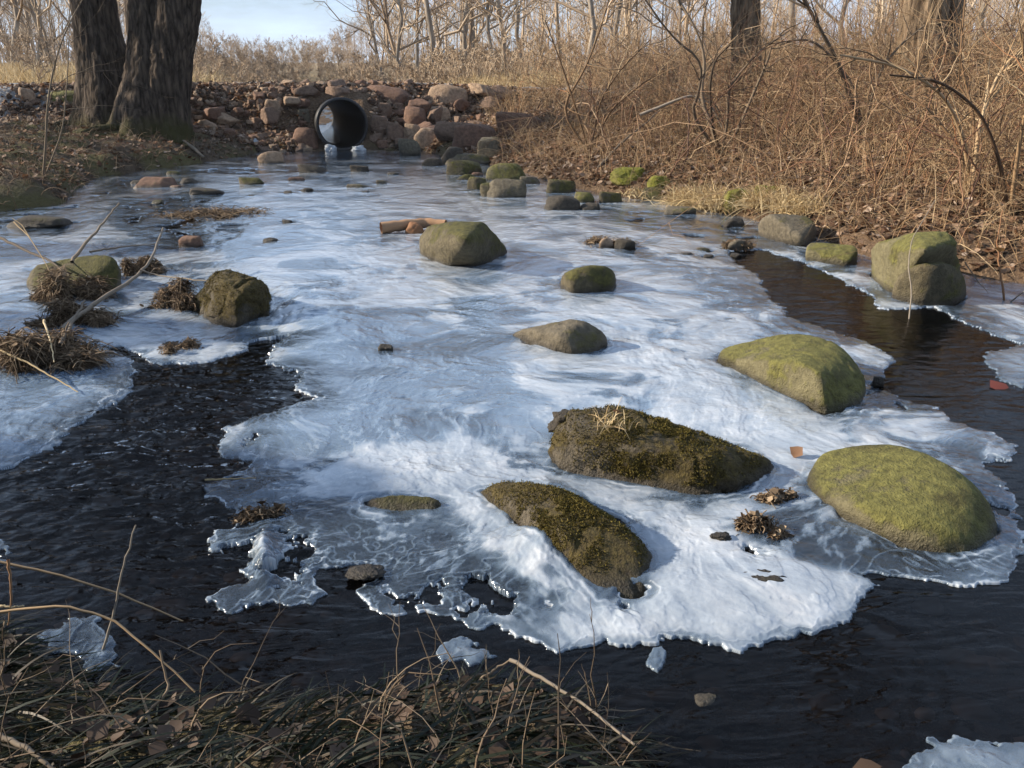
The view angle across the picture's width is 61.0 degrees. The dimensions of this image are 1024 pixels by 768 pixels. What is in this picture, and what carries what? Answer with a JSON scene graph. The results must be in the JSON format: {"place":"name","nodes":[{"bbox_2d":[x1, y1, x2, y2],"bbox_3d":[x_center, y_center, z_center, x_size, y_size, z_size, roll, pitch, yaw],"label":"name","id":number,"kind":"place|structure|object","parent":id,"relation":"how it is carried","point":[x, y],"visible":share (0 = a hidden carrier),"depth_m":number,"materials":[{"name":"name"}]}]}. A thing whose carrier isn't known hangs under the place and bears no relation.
{"place":"outdoors","nodes":[
{"label":"outdoors","id":0,"kind":"place"},
{"bbox_2d":[319,107,360,144],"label":"water","id":1,"kind":"structure","parent":0,"point":[329,133],"depth_m":20.01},
{"bbox_2d":[0,0,1020,62],"label":"sky","id":2,"kind":"structure","parent":0,"point":[274,19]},
{"bbox_2d":[0,166,1023,767],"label":"water","id":3,"kind":"structure","parent":0,"point":[896,670],"depth_m":2.90,"materials":[{"name":"liquid"}]},
{"bbox_2d":[6,215,72,229],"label":"rock","id":4,"kind":"object","parent":3,"relation":"on","point":[33,222],"visible":0.76,"depth_m":8.28,"materials":[{"name":"stone"}]},
{"bbox_2d":[134,177,176,189],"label":"rock","id":5,"kind":"object","parent":3,"relation":"on","point":[152,182],"visible":0.66,"depth_m":10.92,"materials":[{"name":"red stone"}]},
{"bbox_2d":[178,235,203,249],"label":"stone","id":6,"kind":"object","parent":3,"relation":"on","point":[185,241],"visible":0.77,"depth_m":7.39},
{"bbox_2d":[189,188,224,196],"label":"rock","id":7,"kind":"object","parent":3,"relation":"on","point":[201,191],"visible":0.67,"depth_m":10.30,"materials":[{"name":"stone"}]},
{"bbox_2d":[257,151,283,162],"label":"rock","id":8,"kind":"object","parent":3,"relation":"in","point":[271,157],"visible":0.67,"depth_m":13.48,"materials":[{"name":"beige stone"}]},
{"bbox_2d":[446,160,481,174],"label":"rock","id":9,"kind":"object","parent":3,"relation":"in","point":[460,167],"visible":0.63,"depth_m":12.08,"materials":[{"name":"green stone"}]},
{"bbox_2d":[487,179,526,197],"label":"rock","id":10,"kind":"object","parent":3,"relation":"in","point":[504,188],"visible":0.74,"depth_m":10.06,"materials":[{"name":"grey stone"}]},
{"bbox_2d":[0,150,1023,767],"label":"ice","id":11,"kind":"structure","parent":3,"relation":"on","point":[704,584],"depth_m":5.12,"materials":[{"name":"ice"}]},
{"bbox_2d":[0,321,122,387],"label":"grass clump","id":12,"kind":"object","parent":11,"relation":"on","point":[72,354],"visible":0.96,"depth_m":4.46,"materials":[{"name":"plant"}]},
{"bbox_2d":[18,264,119,311],"bbox_3d":[-2.945,-0.671,5.787,0.629,0.244,0.539,-11,23,-28],"label":"grass clump","id":13,"kind":"object","parent":11,"relation":"on","point":[89,288],"visible":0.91,"depth_m":5.74,"materials":[{"name":"plant"}]},
{"bbox_2d":[10,296,129,332],"bbox_3d":[-2.666,-0.440,5.256,0.690,0.179,0.412,-5,21,-12],"label":"grass clump","id":14,"kind":"object","parent":11,"relation":"on","point":[60,313],"visible":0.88,"depth_m":5.21,"materials":[{"name":"plant"}]},
{"bbox_2d":[59,227,163,330],"bbox_3d":[-2.539,-0.731,5.735,0.135,0.302,1.705,0,20,0],"label":"branch","id":15,"kind":"object","parent":11,"relation":"on","point":[102,298],"visible":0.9,"depth_m":5.54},
{"bbox_2d":[100,525,136,652],"bbox_3d":[-1.057,0.560,2.330,0.151,0.372,0.012,-13,24,-31],"label":"stick","id":16,"kind":"object","parent":11,"relation":"on","point":[113,614],"visible":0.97,"depth_m":2.33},
{"bbox_2d":[117,255,172,276],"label":"grass clump","id":17,"kind":"object","parent":11,"relation":"on","point":[129,267],"visible":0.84,"depth_m":6.45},
{"bbox_2d":[139,275,198,312],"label":"grass clump","id":18,"kind":"object","parent":11,"relation":"on","point":[178,296],"visible":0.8,"depth_m":5.58,"materials":[{"name":"plant"}]},
{"bbox_2d":[157,335,204,355],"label":"grass clump","id":19,"kind":"object","parent":11,"relation":"on","point":[188,344],"visible":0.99,"depth_m":4.80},
{"bbox_2d":[141,203,276,222],"bbox_3d":[-3.087,-1.815,9.033,1.451,0.137,0.953,0,20,0],"label":"grass clump","id":20,"kind":"object","parent":11,"relation":"on","point":[216,213],"visible":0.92,"depth_m":8.96,"materials":[{"name":"plant"}]},
{"bbox_2d":[228,499,293,524],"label":"grass clump","id":21,"kind":"object","parent":11,"relation":"on","point":[276,511],"visible":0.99,"depth_m":3.03,"materials":[{"name":"plant"}]},
{"bbox_2d":[345,564,386,580],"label":"stone","id":22,"kind":"object","parent":11,"relation":"on","point":[365,572],"visible":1,"depth_m":2.67,"materials":[{"name":"stone"}]},
{"bbox_2d":[379,218,446,233],"bbox_3d":[-0.915,-1.482,8.105,0.635,0.114,0.180,-6,21,-15],"label":"broken log","id":23,"kind":"object","parent":11,"relation":"on","point":[393,226],"visible":0.73,"depth_m":8.04,"materials":[{"name":"brown wood"}]},
{"bbox_2d":[547,409,567,432],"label":"rock","id":24,"kind":"object","parent":11,"relation":"on","point":[559,417],"visible":0.34,"depth_m":3.61,"materials":[{"name":"stone"}]},
{"bbox_2d":[732,509,798,547],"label":"dead leaves","id":25,"kind":"object","parent":11,"relation":"on","point":[752,524],"visible":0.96,"depth_m":2.92,"materials":[{"name":"plant"}]},
{"bbox_2d":[749,487,802,512],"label":"grass clump","id":26,"kind":"object","parent":11,"relation":"on","point":[771,496],"visible":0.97,"depth_m":3.14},
{"bbox_2d":[544,195,580,210],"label":"rock","id":27,"kind":"object","parent":3,"relation":"in","point":[560,202],"visible":0.69,"depth_m":9.21,"materials":[{"name":"stone"}]},
{"bbox_2d":[599,191,621,204],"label":"stone","id":28,"kind":"object","parent":3,"relation":"in","point":[608,197],"visible":0.66,"depth_m":9.71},
{"bbox_2d":[663,206,695,216],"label":"rock","id":29,"kind":"object","parent":3,"relation":"on","point":[673,210],"visible":0.73,"depth_m":8.98,"materials":[{"name":"grey stone"}]},
{"bbox_2d":[0,47,1023,767],"bbox_3d":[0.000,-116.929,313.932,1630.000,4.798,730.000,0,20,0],"label":"ground","id":30,"kind":"structure","parent":0,"point":[32,195],"depth_m":8.94,"materials":[{"name":"soil"}]},
{"bbox_2d":[5,0,22,68],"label":"bare tree","id":31,"kind":"object","parent":30,"relation":"on","point":[17,12],"visible":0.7,"depth_m":35.13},
{"bbox_2d":[0,0,57,70],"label":"bare tree","id":32,"kind":"object","parent":30,"relation":"on","point":[29,8],"visible":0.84,"depth_m":38.01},
{"bbox_2d":[26,255,121,296],"bbox_3d":[-3.138,-0.747,6.212,0.581,0.383,0.932,-13,24,-30],"label":"boulder","id":33,"kind":"object","parent":30,"relation":"on","point":[101,265],"visible":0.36,"depth_m":6.01,"materials":[{"name":"green stone"}]},
{"bbox_2d":[1,0,167,177],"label":"sapling","id":34,"kind":"object","parent":30,"relation":"on","point":[48,114],"visible":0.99,"depth_m":10.05,"materials":[{"name":"brown plant"}]},
{"bbox_2d":[0,561,182,620],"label":"stick","id":35,"kind":"object","parent":30,"relation":"on","point":[64,576],"visible":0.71,"depth_m":2.44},
{"bbox_2d":[0,605,195,692],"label":"stick","id":36,"kind":"object","parent":30,"relation":"on","point":[104,617],"visible":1,"depth_m":2.12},
{"bbox_2d":[0,57,239,83],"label":"dry grass","id":37,"kind":"structure","parent":30,"relation":"on","point":[12,74],"depth_m":26.31,"materials":[{"name":"plant"}]},
{"bbox_2d":[53,0,201,148],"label":"tree","id":38,"kind":"object","parent":30,"relation":"on","point":[155,54],"visible":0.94,"depth_m":13.89,"materials":[{"name":"brown plant"}]},
{"bbox_2d":[202,107,220,120],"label":"riprap stone","id":39,"kind":"object","parent":30,"relation":"on","point":[211,113],"visible":0.88,"depth_m":15.72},
{"bbox_2d":[0,82,452,209],"bbox_3d":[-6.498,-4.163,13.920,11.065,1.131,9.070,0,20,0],"label":"leaf litter","id":40,"kind":"object","parent":30,"relation":"on","point":[99,163],"visible":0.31,"depth_m":13.04,"materials":[{"name":"plant"}]},
{"bbox_2d":[194,269,271,327],"bbox_3d":[-1.790,-0.548,5.611,0.496,0.463,0.988,-10,22,-24],"label":"boulder","id":41,"kind":"object","parent":30,"relation":"on","point":[229,297],"visible":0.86,"depth_m":5.26,"materials":[{"name":"stone"}]},
{"bbox_2d":[260,107,280,124],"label":"riprap stone","id":42,"kind":"object","parent":30,"relation":"on","point":[269,115],"visible":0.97,"depth_m":15.83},
{"bbox_2d":[0,79,588,151],"bbox_3d":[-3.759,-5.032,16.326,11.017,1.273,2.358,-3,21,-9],"label":"rubble","id":43,"kind":"object","parent":30,"relation":"on","point":[28,104],"visible":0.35,"depth_m":15.98,"materials":[{"name":"stone"}]},
{"bbox_2d":[426,106,442,124],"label":"riprap stone","id":44,"kind":"object","parent":43,"relation":"on","point":[433,115],"visible":0.69,"depth_m":16.44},
{"bbox_2d":[293,127,318,148],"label":"rock","id":45,"kind":"object","parent":30,"relation":"on","point":[300,133],"visible":0.69,"depth_m":15.54,"materials":[{"name":"red stone"}]},
{"bbox_2d":[293,85,319,96],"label":"riprap stone","id":46,"kind":"object","parent":30,"relation":"on","point":[307,90],"visible":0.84,"depth_m":16.11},
{"bbox_2d":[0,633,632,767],"bbox_3d":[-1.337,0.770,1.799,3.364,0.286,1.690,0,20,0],"label":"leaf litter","id":47,"kind":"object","parent":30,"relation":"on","point":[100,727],"visible":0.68,"depth_m":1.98,"materials":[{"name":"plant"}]},
{"bbox_2d":[0,555,668,767],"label":"fallen twigs","id":48,"kind":"object","parent":30,"relation":"on","point":[385,700],"visible":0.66,"depth_m":1.93,"materials":[{"name":"brown plant"}]},
{"bbox_2d":[314,97,367,149],"bbox_3d":[-3.991,-5.707,18.779,0.931,1.167,7.075,-6,21,-15],"label":"culvert pipe","id":49,"kind":"object","parent":30,"relation":"on","point":[349,124],"visible":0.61,"depth_m":16.56,"materials":[{"name":"black plastic"}]},
{"bbox_2d":[325,86,350,101],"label":"rock","id":50,"kind":"object","parent":49,"relation":"on","point":[333,91],"visible":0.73,"depth_m":16.20,"materials":[{"name":"brown stone"}]},
{"bbox_2d":[299,0,393,81],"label":"bare tree","id":51,"kind":"object","parent":30,"relation":"on","point":[369,20],"visible":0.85,"depth_m":44.28,"materials":[{"name":"wood"}]},
{"bbox_2d":[0,603,697,767],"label":"grass","id":52,"kind":"structure","parent":30,"relation":"on","point":[311,745],"depth_m":1.97,"materials":[{"name":"plant"}]},
{"bbox_2d":[0,732,54,767],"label":"stick","id":53,"kind":"object","parent":52,"relation":"on","point":[14,742],"visible":0.94,"depth_m":1.84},
{"bbox_2d":[509,658,635,745],"bbox_3d":[0.137,0.746,2.068,0.023,0.058,0.445,-15,25,-35],"label":"stick","id":54,"kind":"object","parent":52,"relation":"on","point":[532,673],"visible":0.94,"depth_m":2.08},
{"bbox_2d":[370,115,387,132],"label":"stone","id":55,"kind":"object","parent":30,"relation":"on","point":[377,121],"visible":0.57,"depth_m":15.89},
{"bbox_2d":[366,85,409,104],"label":"rock","id":56,"kind":"object","parent":30,"relation":"on","point":[394,95],"visible":0.47,"depth_m":16.52,"materials":[{"name":"red stone"}]},
{"bbox_2d":[386,121,403,141],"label":"stone","id":57,"kind":"object","parent":30,"relation":"on","point":[394,131],"visible":0.59,"depth_m":15.76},
{"bbox_2d":[367,495,442,518],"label":"rock","id":58,"kind":"object","parent":30,"relation":"on","point":[402,507],"visible":0.47,"depth_m":3.06,"materials":[{"name":"green stone"}]},
{"bbox_2d":[398,139,420,154],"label":"stone","id":59,"kind":"object","parent":30,"relation":"on","point":[409,147],"visible":0.67,"depth_m":14.76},
{"bbox_2d":[403,106,426,124],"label":"stone","id":60,"kind":"object","parent":30,"relation":"on","point":[414,115],"visible":0.49,"depth_m":16.20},
{"bbox_2d":[359,0,489,81],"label":"bare tree","id":61,"kind":"object","parent":30,"relation":"on","point":[402,26],"visible":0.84,"depth_m":38.85,"materials":[{"name":"wood"}]},
{"bbox_2d":[414,127,436,150],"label":"stone","id":62,"kind":"object","parent":30,"relation":"on","point":[426,136],"visible":0.49,"depth_m":15.44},
{"bbox_2d":[379,0,513,69],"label":"bare tree","id":63,"kind":"object","parent":30,"relation":"on","point":[416,27],"visible":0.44,"depth_m":48.72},
{"bbox_2d":[428,84,467,104],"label":"rock","id":64,"kind":"object","parent":30,"relation":"on","point":[447,93],"visible":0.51,"depth_m":16.64,"materials":[{"name":"beige stone"}]},
{"bbox_2d":[433,121,472,142],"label":"rock","id":65,"kind":"object","parent":30,"relation":"on","point":[443,130],"visible":0.39,"depth_m":14.92,"materials":[{"name":"brown stone"}]},
{"bbox_2d":[419,221,506,266],"bbox_3d":[-0.403,-1.092,6.989,0.729,0.490,1.233,0,20,0],"label":"boulder","id":66,"kind":"object","parent":30,"relation":"on","point":[462,243],"visible":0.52,"depth_m":6.68,"materials":[{"name":"green stone"}]},
{"bbox_2d":[445,153,489,164],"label":"rock","id":67,"kind":"object","parent":30,"relation":"on","point":[481,158],"visible":0.59,"depth_m":13.39,"materials":[{"name":"grey stone"}]},
{"bbox_2d":[413,0,524,78],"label":"bare tree","id":68,"kind":"object","parent":30,"relation":"on","point":[463,32],"visible":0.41,"depth_m":42.17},
{"bbox_2d":[422,0,516,80],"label":"bare tree","id":69,"kind":"object","parent":30,"relation":"on","point":[428,11],"visible":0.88,"depth_m":33.25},
{"bbox_2d":[452,124,496,147],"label":"rock","id":70,"kind":"object","parent":30,"relation":"on","point":[467,135],"visible":0.56,"depth_m":14.29,"materials":[{"name":"red stone"}]},
{"bbox_2d":[477,137,499,156],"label":"stone","id":71,"kind":"object","parent":30,"relation":"on","point":[482,145],"visible":0.58,"depth_m":13.48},
{"bbox_2d":[453,0,541,79],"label":"bare tree","id":72,"kind":"object","parent":30,"relation":"on","point":[496,5],"visible":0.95,"depth_m":30.66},
{"bbox_2d":[445,0,563,71],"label":"bare tree","id":73,"kind":"object","parent":30,"relation":"on","point":[517,18],"visible":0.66,"depth_m":37.01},
{"bbox_2d":[486,163,525,179],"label":"rock","id":74,"kind":"object","parent":30,"relation":"on","point":[503,171],"visible":0.61,"depth_m":11.59,"materials":[{"name":"green stone"}]},
{"bbox_2d":[461,0,556,80],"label":"bare tree","id":75,"kind":"object","parent":30,"relation":"on","point":[487,15],"visible":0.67,"depth_m":35.47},
{"bbox_2d":[0,0,1023,86],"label":"wood","id":76,"kind":"object","parent":30,"relation":"on","point":[249,70],"visible":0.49,"depth_m":50.09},
{"bbox_2d":[495,112,542,136],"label":"rock","id":77,"kind":"object","parent":30,"relation":"on","point":[502,115],"visible":0.45,"depth_m":14.06,"materials":[{"name":"red stone"}]},
{"bbox_2d":[436,62,646,86],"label":"dry grass","id":78,"kind":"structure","parent":30,"relation":"on","point":[484,80],"depth_m":25.13,"materials":[{"name":"plant"}]},
{"bbox_2d":[512,319,607,356],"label":"rock","id":79,"kind":"object","parent":30,"relation":"on","point":[573,336],"visible":0.62,"depth_m":4.76,"materials":[{"name":"grey stone"}]},
{"bbox_2d":[546,179,575,193],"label":"rock","id":80,"kind":"object","parent":30,"relation":"on","point":[554,186],"visible":0.66,"depth_m":10.45,"materials":[{"name":"green stone"}]},
{"bbox_2d":[479,479,656,603],"bbox_3d":[0.219,0.511,2.943,0.362,0.294,0.846,-12,23,-29],"label":"boulder","id":81,"kind":"object","parent":30,"relation":"on","point":[602,554],"visible":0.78,"depth_m":2.75,"materials":[{"name":"stone"}]},
{"bbox_2d":[515,0,632,82],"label":"bare tree","id":82,"kind":"object","parent":30,"relation":"on","point":[592,19],"visible":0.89,"depth_m":22.27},
{"bbox_2d":[560,265,615,295],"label":"rock","id":83,"kind":"object","parent":30,"relation":"on","point":[590,279],"visible":0.62,"depth_m":5.95,"materials":[{"name":"green stone"}]},
{"bbox_2d":[553,0,622,54],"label":"bare tree","id":84,"kind":"object","parent":30,"relation":"on","point":[618,12],"visible":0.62,"depth_m":40.70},
{"bbox_2d":[518,0,701,149],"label":"shrub","id":85,"kind":"object","parent":30,"relation":"on","point":[576,83],"visible":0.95,"depth_m":11.50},
{"bbox_2d":[610,167,643,185],"bbox_3d":[1.407,-2.491,10.457,0.460,0.230,0.349,0,20,0],"label":"moss cushion","id":86,"kind":"object","parent":30,"relation":"on","point":[616,175],"visible":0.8,"depth_m":10.34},
{"bbox_2d":[573,0,710,52],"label":"bare tree","id":87,"kind":"object","parent":30,"relation":"on","point":[680,13],"visible":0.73,"depth_m":27.37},
{"bbox_2d":[548,403,773,499],"bbox_3d":[0.588,0.291,3.434,0.871,0.372,0.508,6,21,17],"label":"boulder","id":88,"kind":"object","parent":30,"relation":"on","point":[657,454],"visible":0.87,"depth_m":3.29,"materials":[{"name":"stone"}]},
{"bbox_2d":[572,397,638,433],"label":"grass tuft","id":89,"kind":"object","parent":88,"relation":"on","point":[608,421],"visible":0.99,"depth_m":3.31,"materials":[{"name":"plant"}]},
{"bbox_2d":[642,178,722,208],"bbox_3d":[1.881,-1.796,9.652,1.280,1.083,1.362,0,20,0],"label":"grass tuft","id":90,"kind":"object","parent":30,"relation":"on","point":[681,196],"visible":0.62,"depth_m":9.48,"materials":[{"name":"plant"}]},
{"bbox_2d":[656,171,749,215],"bbox_3d":[2.208,-1.767,9.294,1.408,0.927,1.297,0,20,0],"label":"grass tuft","id":91,"kind":"object","parent":30,"relation":"on","point":[716,200],"visible":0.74,"depth_m":9.17,"materials":[{"name":"plant"}]},
{"bbox_2d":[694,693,715,705],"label":"submerged stone","id":92,"kind":"object","parent":30,"relation":"on","point":[703,699],"visible":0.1,"depth_m":2.18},
{"bbox_2d":[609,0,829,153],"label":"shrub","id":93,"kind":"object","parent":30,"relation":"on","point":[702,72],"visible":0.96,"depth_m":10.05,"materials":[{"name":"brown plant"}]},
{"bbox_2d":[416,0,1023,229],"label":"brush","id":94,"kind":"object","parent":30,"relation":"on","point":[809,71],"visible":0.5,"depth_m":12.21,"materials":[{"name":"plant"}]},
{"bbox_2d":[722,188,748,213],"bbox_3d":[2.350,-1.903,9.101,0.305,0.300,0.236,0,20,0],"label":"moss cushion","id":95,"kind":"object","parent":30,"relation":"on","point":[728,197],"visible":0.38,"depth_m":8.99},
{"bbox_2d":[462,87,1023,272],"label":"leaf litter","id":96,"kind":"object","parent":30,"relation":"on","point":[884,227],"visible":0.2,"depth_m":9.38,"materials":[{"name":"plant"}]},
{"bbox_2d":[465,0,1023,247],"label":"briars","id":97,"kind":"object","parent":30,"relation":"on","point":[736,100],"visible":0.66,"depth_m":9.67,"materials":[{"name":"plant"}]},
{"bbox_2d":[468,61,1023,291],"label":"fallen twigs","id":98,"kind":"object","parent":30,"relation":"on","point":[867,200],"visible":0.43,"depth_m":9.35,"materials":[{"name":"wood"}]},
{"bbox_2d":[730,0,761,105],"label":"tree","id":99,"kind":"object","parent":30,"relation":"on","point":[736,10],"visible":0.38,"depth_m":13.28,"materials":[{"name":"brown plant"}]},
{"bbox_2d":[705,178,805,224],"bbox_3d":[2.568,-1.709,8.759,1.275,0.747,1.294,-15,25,-35],"label":"grass tuft","id":100,"kind":"object","parent":30,"relation":"on","point":[750,199],"visible":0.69,"depth_m":8.70,"materials":[{"name":"plant"}]},
{"bbox_2d":[758,214,815,246],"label":"rock","id":101,"kind":"object","parent":30,"relation":"on","point":[792,230],"visible":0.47,"depth_m":7.58,"materials":[{"name":"grey stone"}]},
{"bbox_2d":[718,334,865,413],"bbox_3d":[1.461,-0.061,4.415,0.559,0.340,0.923,-8,22,-21],"label":"boulder","id":102,"kind":"object","parent":30,"relation":"on","point":[820,375],"visible":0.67,"depth_m":4.14,"materials":[{"name":"green stone"}]},
{"bbox_2d":[743,181,840,226],"bbox_3d":[2.785,-1.594,8.377,1.182,0.704,1.162,5,21,12],"label":"grass tuft","id":103,"kind":"object","parent":30,"relation":"on","point":[804,202],"visible":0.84,"depth_m":8.25,"materials":[{"name":"plant"}]},
{"bbox_2d":[805,243,857,266],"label":"rock","id":104,"kind":"object","parent":30,"relation":"on","point":[820,252],"visible":0.46,"depth_m":6.86,"materials":[{"name":"green stone"}]},
{"bbox_2d":[746,0,938,139],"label":"shrub","id":105,"kind":"object","parent":30,"relation":"on","point":[804,4],"visible":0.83,"depth_m":9.59,"materials":[{"name":"brown plant"}]},
{"bbox_2d":[806,444,997,558],"bbox_3d":[1.410,0.440,3.119,0.624,0.294,0.703,0,20,0],"label":"boulder","id":106,"kind":"object","parent":30,"relation":"on","point":[911,500],"visible":0.84,"depth_m":2.97,"materials":[{"name":"green stone"}]},
{"bbox_2d":[788,0,1023,190],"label":"shrub","id":107,"kind":"object","parent":30,"relation":"on","point":[959,122],"visible":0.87,"depth_m":7.25,"materials":[{"name":"wood"}]},
{"bbox_2d":[871,231,960,293],"bbox_3d":[2.874,-0.868,6.234,0.575,0.597,1.427,12,24,30],"label":"boulder","id":108,"kind":"object","parent":30,"relation":"on","point":[889,258],"visible":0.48,"depth_m":5.80,"materials":[{"name":"green stone"}]},
{"bbox_2d":[890,0,963,117],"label":"tree","id":109,"kind":"object","parent":30,"relation":"on","point":[922,6],"visible":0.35,"depth_m":10.42,"materials":[{"name":"brown plant"}]},
{"bbox_2d":[892,262,966,305],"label":"rock","id":110,"kind":"object","parent":30,"relation":"on","point":[937,283],"visible":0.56,"depth_m":5.67,"materials":[{"name":"grey stone"}]},
{"bbox_2d":[863,0,1023,215],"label":"shrub","id":111,"kind":"object","parent":30,"relation":"on","point":[991,139],"visible":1,"depth_m":6.57,"materials":[{"name":"wood"}]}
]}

